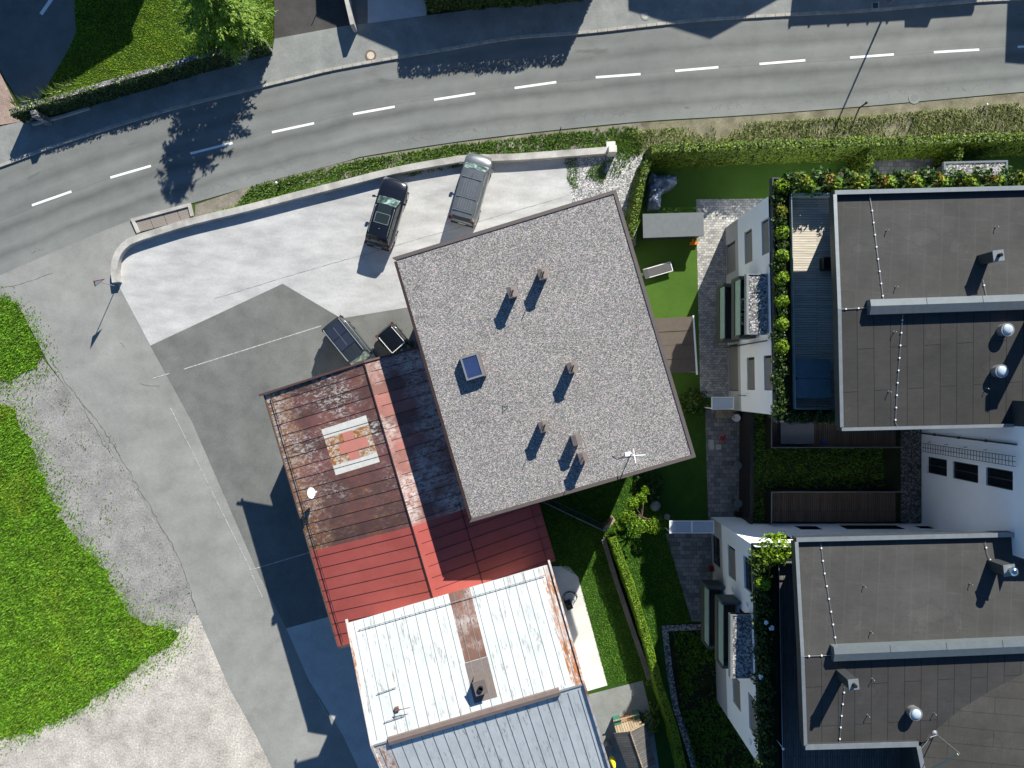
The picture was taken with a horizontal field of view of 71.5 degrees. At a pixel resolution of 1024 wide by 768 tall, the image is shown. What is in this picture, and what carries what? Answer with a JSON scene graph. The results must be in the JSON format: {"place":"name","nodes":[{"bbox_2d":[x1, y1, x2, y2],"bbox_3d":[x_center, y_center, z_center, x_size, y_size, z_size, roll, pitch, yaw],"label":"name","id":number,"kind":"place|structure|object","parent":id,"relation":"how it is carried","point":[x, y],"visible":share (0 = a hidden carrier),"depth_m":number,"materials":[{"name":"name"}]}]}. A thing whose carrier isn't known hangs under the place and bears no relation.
{"place":"outdoors","nodes":[
{"label":"outdoors","id":0,"kind":"place"},
{"bbox_2d":[0,74,19,124],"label":"paved yard","id":1,"kind":"structure","parent":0,"point":[5,107],"depth_m":49.90,"materials":[{"name":"brick"}]},
{"bbox_2d":[0,297,41,381],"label":"meadow","id":2,"kind":"structure","parent":0,"point":[33,345],"depth_m":50.00,"materials":[{"name":"green plant"}]},
{"bbox_2d":[0,286,60,408],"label":"grass fringe","id":3,"kind":"object","parent":2,"relation":"on","point":[39,341],"depth_m":49.98,"materials":[{"name":"green plant"}]},
{"bbox_2d":[0,0,75,104],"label":"driveway","id":4,"kind":"structure","parent":0,"point":[34,44],"depth_m":50.00,"materials":[{"name":"grey asphalt"}]},
{"bbox_2d":[0,359,196,629],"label":"gravel lot","id":5,"kind":"structure","parent":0,"point":[130,534],"depth_m":50.01,"materials":[{"name":"grey gravel"}]},
{"bbox_2d":[1,357,189,739],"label":"weed fringe","id":6,"kind":"object","parent":5,"relation":"on","point":[99,516],"visible":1,"depth_m":49.99,"materials":[{"name":"green plant"}]},
{"bbox_2d":[0,385,200,753],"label":"meadow","id":7,"kind":"structure","parent":0,"point":[51,606],"depth_m":50.00,"materials":[{"name":"green plant"}]},
{"bbox_2d":[0,615,271,767],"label":"gravel track","id":8,"kind":"structure","parent":0,"point":[191,715],"depth_m":50.01,"materials":[{"name":"beige gravel"}]},
{"bbox_2d":[40,0,273,99],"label":"lawn","id":9,"kind":"structure","parent":0,"point":[163,14],"depth_m":50.00,"materials":[{"name":"green plant"}]},
{"bbox_2d":[181,24,221,56],"bbox_3d":[-21.625,-23.567,48.947,2.874,2.372,2.855,38,90,0],"label":"bush","id":10,"kind":"object","parent":9,"relation":"on","point":[190,40],"visible":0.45,"depth_m":48.63,"materials":[{"name":"green plant"}]},
{"bbox_2d":[173,0,278,66],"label":"tree","id":11,"kind":"object","parent":9,"relation":"on","point":[223,22],"visible":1,"depth_m":46.13,"materials":[{"name":"green plant"}]},
{"bbox_2d":[0,220,357,767],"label":"side road","id":12,"kind":"structure","parent":0,"point":[104,372],"depth_m":50.00,"materials":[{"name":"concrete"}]},
{"bbox_2d":[2,273,196,612],"bbox_3d":[-26.501,3.099,49.996,6.098,0.001,26.702,-31,90,0],"label":"crack","id":13,"kind":"object","parent":12,"relation":"on","point":[119,456],"visible":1,"depth_m":50.00,"materials":[{"name":"grey asphalt"}]},
{"bbox_2d":[151,284,417,627],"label":"forecourt","id":14,"kind":"structure","parent":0,"point":[220,398],"depth_m":49.99,"materials":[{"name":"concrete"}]},
{"bbox_2d":[152,326,331,722],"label":"parking lines","id":15,"kind":"object","parent":14,"relation":"on","point":[207,482],"visible":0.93,"depth_m":49.99,"materials":[{"name":"paint"}]},
{"bbox_2d":[322,315,377,364],"bbox_3d":[-11.103,-2.604,48.974,2.262,2.031,4.220,-39,90,0],"label":"dumpster","id":16,"kind":"object","parent":14,"relation":"on","point":[345,338],"visible":0.74,"depth_m":48.06,"materials":[{"name":"metal"}]},
{"bbox_2d":[375,321,415,353],"bbox_3d":[-7.903,-2.684,49.165,2.082,1.651,3.070,-41,90,0],"label":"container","id":17,"kind":"object","parent":14,"relation":"on","point":[391,337],"visible":0.65,"depth_m":48.44,"materials":[{"name":"black paint"}]},
{"bbox_2d":[258,346,555,648],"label":"house","id":18,"kind":"structure","parent":14,"relation":"on","point":[386,525],"depth_m":43.86,"materials":[{"name":"paint"}]},
{"bbox_2d":[274,0,348,38],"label":"driveway","id":19,"kind":"structure","parent":0,"point":[293,17],"depth_m":49.91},
{"bbox_2d":[286,617,378,767],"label":"concrete slab","id":20,"kind":"structure","parent":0,"point":[328,666],"depth_m":49.99,"materials":[{"name":"grey concrete"}]},
{"bbox_2d":[118,159,571,345],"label":"parking lot","id":21,"kind":"structure","parent":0,"point":[173,283],"depth_m":49.99,"materials":[{"name":"concrete"}]},
{"bbox_2d":[110,147,606,283],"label":"parking wall","id":22,"kind":"structure","parent":21,"relation":"on","point":[123,248],"depth_m":49.52,"materials":[{"name":"concrete"}]},
{"bbox_2d":[364,176,408,251],"bbox_3d":[-8.661,-11.845,49.118,2.412,1.740,4.970,16,90,0],"label":"parked car","id":23,"kind":"object","parent":21,"relation":"on","point":[392,196],"visible":1,"depth_m":48.78,"materials":[{"name":"black paint"}]},
{"bbox_2d":[448,152,493,227],"bbox_3d":[-2.821,-13.495,48.947,2.442,2.083,4.970,16,90,0],"label":"parked van","id":24,"kind":"object","parent":21,"relation":"on","point":[477,171],"visible":1,"depth_m":48.08,"materials":[{"name":"silver metal"}]},
{"bbox_2d":[349,0,367,24],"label":"driveway","id":25,"kind":"structure","parent":0,"point":[360,10],"depth_m":49.91,"materials":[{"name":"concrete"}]},
{"bbox_2d":[368,0,426,22],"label":"driveway","id":26,"kind":"structure","parent":0,"point":[382,10],"depth_m":49.91,"materials":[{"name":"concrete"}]},
{"bbox_2d":[195,123,647,216],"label":"verge","id":27,"kind":"structure","parent":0,"point":[228,200],"depth_m":50.01,"materials":[{"name":"green plant"}]},
{"bbox_2d":[234,125,643,206],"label":"verge weeds","id":28,"kind":"object","parent":27,"relation":"on","point":[252,195],"visible":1,"depth_m":49.94,"materials":[{"name":"green plant"}]},
{"bbox_2d":[608,128,642,159],"bbox_3d":[8.158,-16.791,49.864,2.370,0.280,2.230,-28,90,0],"label":"bush","id":29,"kind":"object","parent":27,"relation":"on","point":[624,149],"depth_m":49.93,"materials":[{"name":"green plant"}]},
{"bbox_2d":[0,0,959,163],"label":"pavement","id":30,"kind":"structure","parent":0,"point":[298,55],"depth_m":49.90,"materials":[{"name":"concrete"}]},
{"bbox_2d":[424,0,583,13],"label":"hedge","id":31,"kind":"object","parent":30,"relation":"on","point":[437,6],"visible":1,"depth_m":49.44,"materials":[{"name":"plant"}]},
{"bbox_2d":[0,0,1023,274],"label":"road","id":32,"kind":"structure","parent":0,"point":[826,74],"depth_m":50.00,"materials":[{"name":"grey asphalt"}]},
{"bbox_2d":[0,0,1020,167],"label":"kerb","id":33,"kind":"structure","parent":32,"relation":"on","point":[476,44],"depth_m":49.88,"materials":[{"name":"stone"}]},
{"bbox_2d":[32,45,1023,205],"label":"road markings","id":34,"kind":"object","parent":32,"relation":"on","point":[473,93],"visible":1,"depth_m":49.99,"materials":[{"name":"paint"}]},
{"bbox_2d":[0,7,1023,688],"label":"ground","id":35,"kind":"structure","parent":0,"point":[492,137],"depth_m":50.03,"materials":[{"name":"soil"}]},
{"bbox_2d":[7,37,272,125],"bbox_3d":[-25.583,-21.251,48.897,18.076,2.400,1.839,-17,90,0],"label":"hedge","id":36,"kind":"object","parent":35,"relation":"on","point":[40,111],"depth_m":48.63,"materials":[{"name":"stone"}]},
{"bbox_2d":[131,203,194,233],"bbox_3d":[-24.534,-11.651,49.945,4.348,0.150,1.097,-16,90,0],"label":"drain grate","id":37,"kind":"object","parent":35,"relation":"on","point":[157,219],"visible":1,"depth_m":49.97,"materials":[{"name":"concrete"}]},
{"bbox_2d":[345,560,609,767],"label":"house","id":38,"kind":"structure","parent":35,"relation":"on","point":[489,674],"depth_m":40.53,"materials":[{"name":"paint"}]},
{"bbox_2d":[392,189,695,522],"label":"apartment house","id":39,"kind":"structure","parent":35,"relation":"on","point":[544,358],"depth_m":40.70,"materials":[{"name":"gravel"}]},
{"bbox_2d":[704,397,733,409],"bbox_3d":[14.131,1.288,48.833,1.502,2.335,0.847,0,90,0],"label":"canopy","id":40,"kind":"object","parent":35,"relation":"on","point":[722,402],"visible":1,"depth_m":47.69,"materials":[{"name":"glass"}]},
{"bbox_2d":[739,411,920,524],"bbox_3d":[21.615,5.575,48.208,11.530,3.585,7.510,0,90,0],"label":"garage podium","id":41,"kind":"object","parent":35,"relation":"on","point":[896,498],"visible":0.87,"depth_m":47.54,"materials":[{"name":"grey concrete"}]},
{"bbox_2d":[779,422,813,443],"bbox_3d":[18.899,3.109,47.245,2.200,0.390,1.700,0,90,0],"label":"daybed","id":42,"kind":"object","parent":41,"relation":"on","point":[798,433],"visible":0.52,"depth_m":47.05,"materials":[{"name":"grey fabric"}]},
{"bbox_2d":[701,517,1023,767],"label":"apartment block","id":43,"kind":"structure","parent":35,"relation":"on","point":[897,645],"depth_m":38.78,"materials":[{"name":"concrete"}]},
{"bbox_2d":[665,521,713,532],"bbox_3d":[12.056,9.588,48.833,3.005,2.335,0.847,0,90,0],"label":"canopy","id":44,"kind":"object","parent":43,"relation":"attached to","point":[691,526],"visible":0.97,"depth_m":47.69,"materials":[{"name":"clear glass"}]},
{"bbox_2d":[746,547,771,571],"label":"bush","id":45,"kind":"object","parent":43,"relation":"on","point":[754,554],"visible":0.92,"depth_m":40.86,"materials":[{"name":"green plant"}]},
{"bbox_2d":[750,587,770,607],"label":"shrub","id":46,"kind":"object","parent":43,"relation":"on","point":[764,596],"visible":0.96,"depth_m":40.93,"materials":[{"name":"green plant"}]},
{"bbox_2d":[750,642,771,662],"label":"shrub","id":47,"kind":"object","parent":43,"relation":"on","point":[761,650],"visible":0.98,"depth_m":40.93,"materials":[{"name":"green plant"}]},
{"bbox_2d":[750,671,771,688],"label":"shrub","id":48,"kind":"object","parent":43,"relation":"on","point":[761,682],"visible":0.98,"depth_m":40.92,"materials":[{"name":"green plant"}]},
{"bbox_2d":[750,696,774,717],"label":"shrub","id":49,"kind":"object","parent":43,"relation":"on","point":[768,707],"visible":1,"depth_m":40.93,"materials":[{"name":"green plant"}]},
{"bbox_2d":[751,725,773,744],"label":"shrub","id":50,"kind":"object","parent":43,"relation":"on","point":[765,737],"visible":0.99,"depth_m":40.93,"materials":[{"name":"green plant"}]},
{"bbox_2d":[751,602,773,620],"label":"shrub","id":51,"kind":"object","parent":43,"relation":"on","point":[765,607],"visible":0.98,"depth_m":40.93,"materials":[{"name":"green plant"}]},
{"bbox_2d":[753,574,771,591],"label":"shrub","id":52,"kind":"object","parent":43,"relation":"on","point":[765,587],"visible":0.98,"depth_m":40.83,"materials":[{"name":"green plant"}]},
{"bbox_2d":[754,710,774,729],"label":"shrub","id":53,"kind":"object","parent":43,"relation":"on","point":[769,721],"visible":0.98,"depth_m":40.93,"materials":[{"name":"green plant"}]},
{"bbox_2d":[755,653,774,676],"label":"shrub","id":54,"kind":"object","parent":43,"relation":"on","point":[770,663],"visible":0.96,"depth_m":40.92,"materials":[{"name":"green plant"}]},
{"bbox_2d":[754,738,777,757],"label":"shrub","id":55,"kind":"object","parent":43,"relation":"on","point":[768,746],"visible":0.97,"depth_m":40.92,"materials":[{"name":"green plant"}]},
{"bbox_2d":[756,530,790,566],"bbox_3d":[15.165,9.491,40.871,2.165,1.077,2.104,0,90,0],"label":"bush","id":56,"kind":"object","parent":43,"relation":"on","point":[775,559],"visible":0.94,"depth_m":40.73,"materials":[{"name":"green plant"}]},
{"bbox_2d":[716,176,1023,430],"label":"apartment block","id":57,"kind":"structure","parent":35,"relation":"on","point":[906,312],"depth_m":38.83,"materials":[{"name":"concrete"}]},
{"bbox_2d":[727,241,735,273],"bbox_3d":[15.157,-8.678,48.940,0.117,2.080,2.050,0,90,0],"label":"window","id":58,"kind":"structure","parent":57,"relation":"in","point":[731,265],"depth_m":49.02,"materials":[{"name":"glass"}]},
{"bbox_2d":[729,344,737,390],"bbox_3d":[15.304,-1.125,48.890,0.139,2.180,3.200,0,90,0],"label":"window","id":59,"kind":"structure","parent":57,"relation":"in","point":[733,351],"depth_m":48.99,"materials":[{"name":"glass"}]},
{"bbox_2d":[748,357,754,389],"bbox_3d":[15.313,-0.665,45.275,0.118,1.450,2.080,0,90,0],"label":"window","id":60,"kind":"structure","parent":57,"relation":"in","point":[751,368],"depth_m":45.36,"materials":[{"name":"glass"}]},
{"bbox_2d":[763,218,768,254],"bbox_3d":[15.155,-8.753,42.245,0.117,1.210,2.060,0,90,0],"label":"window","id":61,"kind":"structure","parent":57,"relation":"in","point":[766,223],"depth_m":42.35,"materials":[{"name":"glass"}]},
{"bbox_2d":[765,355,771,389],"bbox_3d":[15.313,-0.665,42.270,0.118,1.260,2.080,0,90,0],"label":"window","id":62,"kind":"structure","parent":57,"relation":"in","point":[768,369],"depth_m":42.37,"materials":[{"name":"glass"}]},
{"bbox_2d":[781,170,804,196],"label":"shrub","id":63,"kind":"object","parent":57,"relation":"on","point":[787,175],"visible":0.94,"depth_m":40.66,"materials":[{"name":"green plant"}]},
{"bbox_2d":[795,359,830,397],"bbox_3d":[17.437,-0.309,41.562,2.080,0.825,2.280,0,90,0],"label":"hot tub","id":64,"kind":"object","parent":57,"relation":"on","point":[812,378],"visible":0.94,"depth_m":41.15,"materials":[{"name":"blue plastic"}]},
{"bbox_2d":[805,165,833,196],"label":"shrub","id":65,"kind":"object","parent":57,"relation":"on","point":[816,176],"visible":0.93,"depth_m":40.69,"materials":[{"name":"green plant"}]},
{"bbox_2d":[833,167,861,189],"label":"shrub","id":66,"kind":"object","parent":57,"relation":"on","point":[846,174],"visible":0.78,"depth_m":40.65,"materials":[{"name":"green plant"}]},
{"bbox_2d":[861,166,888,188],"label":"shrub","id":67,"kind":"object","parent":57,"relation":"on","point":[873,177],"visible":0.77,"depth_m":40.65,"materials":[{"name":"green plant"}]},
{"bbox_2d":[890,167,913,188],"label":"shrub","id":68,"kind":"object","parent":57,"relation":"on","point":[899,174],"visible":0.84,"depth_m":40.66,"materials":[{"name":"green plant"}]},
{"bbox_2d":[917,166,942,187],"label":"shrub","id":69,"kind":"object","parent":57,"relation":"on","point":[926,173],"visible":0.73,"depth_m":40.67,"materials":[{"name":"green plant"}]},
{"bbox_2d":[940,167,971,186],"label":"shrub","id":70,"kind":"object","parent":57,"relation":"on","point":[954,176],"visible":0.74,"depth_m":40.65,"materials":[{"name":"green plant"}]},
{"bbox_2d":[967,164,995,186],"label":"shrub","id":71,"kind":"object","parent":57,"relation":"on","point":[981,172],"visible":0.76,"depth_m":40.66,"materials":[{"name":"green plant"}]},
{"bbox_2d":[998,165,1023,185],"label":"shrub","id":72,"kind":"object","parent":57,"relation":"on","point":[1011,174],"visible":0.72,"depth_m":40.63,"materials":[{"name":"green plant"}]},
{"bbox_2d":[552,566,606,690],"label":"garden path","id":73,"kind":"structure","parent":0,"point":[581,631],"depth_m":49.99,"materials":[{"name":"concrete"}]},
{"bbox_2d":[565,152,642,246],"bbox_3d":[6.412,-11.531,49.994,5.550,0.001,9.562,0,90,0],"label":"gravel corner","id":74,"kind":"object","parent":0,"point":[622,183],"visible":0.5,"depth_m":49.99,"materials":[{"name":"grey gravel"}]},
{"bbox_2d":[586,157,615,182],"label":"gravel weeds","id":75,"kind":"object","parent":74,"relation":"on","point":[598,171],"visible":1,"depth_m":49.94,"materials":[{"name":"green plant"}]},
{"bbox_2d":[589,681,658,767],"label":"garden path","id":76,"kind":"structure","parent":0,"point":[620,701],"depth_m":49.99,"materials":[{"name":"concrete"}]},
{"bbox_2d":[613,716,655,767],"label":"garden shed","id":77,"kind":"structure","parent":76,"relation":"on","point":[633,741],"depth_m":47.73,"materials":[{"name":"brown wood"}]},
{"bbox_2d":[539,408,728,767],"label":"lawn","id":78,"kind":"structure","parent":0,"point":[684,495],"depth_m":50.00,"materials":[{"name":"green plant"}]},
{"bbox_2d":[542,499,606,531],"bbox_3d":[4.125,8.894,49.320,5.366,1.360,0.310,25,90,0],"label":"fence","id":79,"kind":"object","parent":78,"relation":"on","point":[587,521],"visible":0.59,"depth_m":49.23,"materials":[{"name":"metal"}]},
{"bbox_2d":[601,537,650,680],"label":"garden wall","id":80,"kind":"structure","parent":78,"relation":"on","point":[625,608],"depth_m":49.40,"materials":[{"name":"concrete"}]},
{"bbox_2d":[613,486,666,534],"bbox_3d":[8.542,9.148,48.942,3.474,2.149,3.427,-28,90,0],"label":"shrub","id":81,"kind":"object","parent":78,"relation":"on","point":[659,526],"visible":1,"depth_m":48.33,"materials":[{"name":"green plant"}]},
{"bbox_2d":[605,531,686,767],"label":"hedge","id":82,"kind":"object","parent":78,"relation":"on","point":[628,583],"visible":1,"depth_m":48.58,"materials":[{"name":"plant"}]},
{"bbox_2d":[632,470,663,504],"bbox_3d":[9.622,7.217,49.608,2.237,1.198,2.333,-24,90,0],"label":"bush","id":83,"kind":"object","parent":78,"relation":"on","point":[652,493],"visible":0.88,"depth_m":49.57,"materials":[{"name":"green plant"}]},
{"bbox_2d":[639,710,659,736],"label":"bush","id":84,"kind":"object","parent":78,"relation":"on","point":[651,728],"visible":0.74,"depth_m":49.46,"materials":[{"name":"green plant"}]},
{"bbox_2d":[665,533,712,620],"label":"patio","id":85,"kind":"structure","parent":0,"point":[692,555],"depth_m":49.99,"materials":[{"name":"grey stone"}]},
{"bbox_2d":[661,622,755,767],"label":"planting bed","id":86,"kind":"object","parent":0,"point":[708,689],"visible":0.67,"depth_m":50.00,"materials":[{"name":"green plant"}]},
{"bbox_2d":[661,624,700,767],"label":"gravel border","id":87,"kind":"object","parent":86,"relation":"on","point":[671,682],"visible":0.86,"depth_m":49.99,"materials":[{"name":"grey gravel"}]},
{"bbox_2d":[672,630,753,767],"bbox_3d":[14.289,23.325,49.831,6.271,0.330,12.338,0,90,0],"label":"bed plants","id":88,"kind":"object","parent":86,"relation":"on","point":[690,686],"visible":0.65,"depth_m":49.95,"materials":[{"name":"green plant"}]},
{"bbox_2d":[705,409,739,520],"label":"patio","id":89,"kind":"structure","parent":0,"point":[722,482],"depth_m":50.00,"materials":[{"name":"grey stone"}]},
{"bbox_2d":[696,199,763,396],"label":"patio","id":90,"kind":"structure","parent":0,"point":[720,215],"depth_m":50.00,"materials":[{"name":"grey stone"}]},
{"bbox_2d":[753,413,884,521],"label":"podium grass","id":91,"kind":"structure","parent":0,"point":[807,471],"depth_m":47.51,"materials":[{"name":"green plant"}]},
{"bbox_2d":[628,93,1023,153],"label":"bank grass","id":92,"kind":"structure","parent":0,"point":[793,125],"depth_m":49.95,"materials":[{"name":"green plant"}]},
{"bbox_2d":[633,154,1023,406],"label":"garden turf","id":93,"kind":"structure","parent":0,"point":[673,293],"depth_m":50.00,"materials":[{"name":"green plant"}]},
{"bbox_2d":[624,159,651,244],"bbox_3d":[8.483,-12.247,48.878,1.099,2.430,6.041,12,90,0],"label":"hedge","id":94,"kind":"object","parent":93,"relation":"on","point":[632,212],"visible":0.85,"depth_m":48.10,"materials":[{"name":"plant"}]},
{"bbox_2d":[642,261,672,278],"bbox_3d":[10.148,-7.935,49.689,2.118,0.621,0.690,-16,90,0],"label":"sun lounger","id":95,"kind":"object","parent":93,"relation":"on","point":[656,270],"visible":1,"depth_m":49.63,"materials":[{"name":"grey fabric"}]},
{"bbox_2d":[645,173,676,210],"bbox_3d":[10.452,-13.447,49.517,2.340,0.925,2.790,0,90,0],"label":"covered furniture","id":96,"kind":"object","parent":93,"relation":"on","point":[658,186],"visible":0.99,"depth_m":49.24,"materials":[{"name":"fabric"}]},
{"bbox_2d":[641,212,703,240],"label":"garden shed","id":97,"kind":"structure","parent":93,"relation":"on","point":[665,226],"depth_m":48.55,"materials":[{"name":"metal"}]},
{"bbox_2d":[655,315,697,374],"bbox_3d":[10.916,-2.522,48.815,2.838,2.370,3.978,-4,90,0],"label":"awning","id":98,"kind":"object","parent":93,"relation":"on","point":[677,337],"visible":0.77,"depth_m":47.70,"materials":[{"name":"brown fabric"}]},
{"bbox_2d":[679,386,709,418],"bbox_3d":[12.807,1.282,49.585,2.256,1.083,2.390,-45,90,0],"label":"bush","id":99,"kind":"object","parent":93,"relation":"on","point":[701,396],"visible":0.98,"depth_m":49.58,"materials":[{"name":"green plant"}]},
{"bbox_2d":[644,131,1023,168],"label":"hedge","id":100,"kind":"object","parent":93,"relation":"on","point":[813,150],"visible":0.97,"depth_m":47.96,"materials":[{"name":"plant"}]},
{"bbox_2d":[847,150,874,175],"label":"bush","id":101,"kind":"object","parent":93,"relation":"on","point":[863,161],"visible":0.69,"depth_m":48.21,"materials":[{"name":"plant"}]},
{"bbox_2d":[932,147,963,167],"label":"bush","id":102,"kind":"object","parent":93,"relation":"on","point":[954,154],"visible":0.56,"depth_m":48.38,"materials":[{"name":"plant"}]},
{"bbox_2d":[931,160,1007,175],"bbox_3d":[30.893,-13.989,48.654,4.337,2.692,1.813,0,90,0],"label":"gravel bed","id":103,"kind":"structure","parent":93,"relation":"on","point":[969,166],"depth_m":47.38,"materials":[{"name":"grey gravel"}]},
{"bbox_2d":[870,158,934,176],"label":"patio","id":104,"kind":"structure","parent":0,"point":[886,167],"depth_m":50.00,"materials":[{"name":"grey stone"}]},
{"bbox_2d":[920,400,1023,558],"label":"stair tower","id":105,"kind":"structure","parent":0,"point":[972,479],"depth_m":42.02,"materials":[{"name":"paint"}]},
{"bbox_2d":[929,457,946,475],"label":"window","id":106,"kind":"structure","parent":105,"relation":"in","point":[937,466],"depth_m":45.86,"materials":[{"name":"glass"}]},
{"bbox_2d":[954,461,977,482],"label":"window","id":107,"kind":"structure","parent":105,"relation":"in","point":[963,471],"depth_m":43.04,"materials":[{"name":"glass"}]},
{"bbox_2d":[987,467,1012,490],"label":"window","id":108,"kind":"structure","parent":105,"relation":"in","point":[999,478],"depth_m":40.05,"materials":[{"name":"glass"}]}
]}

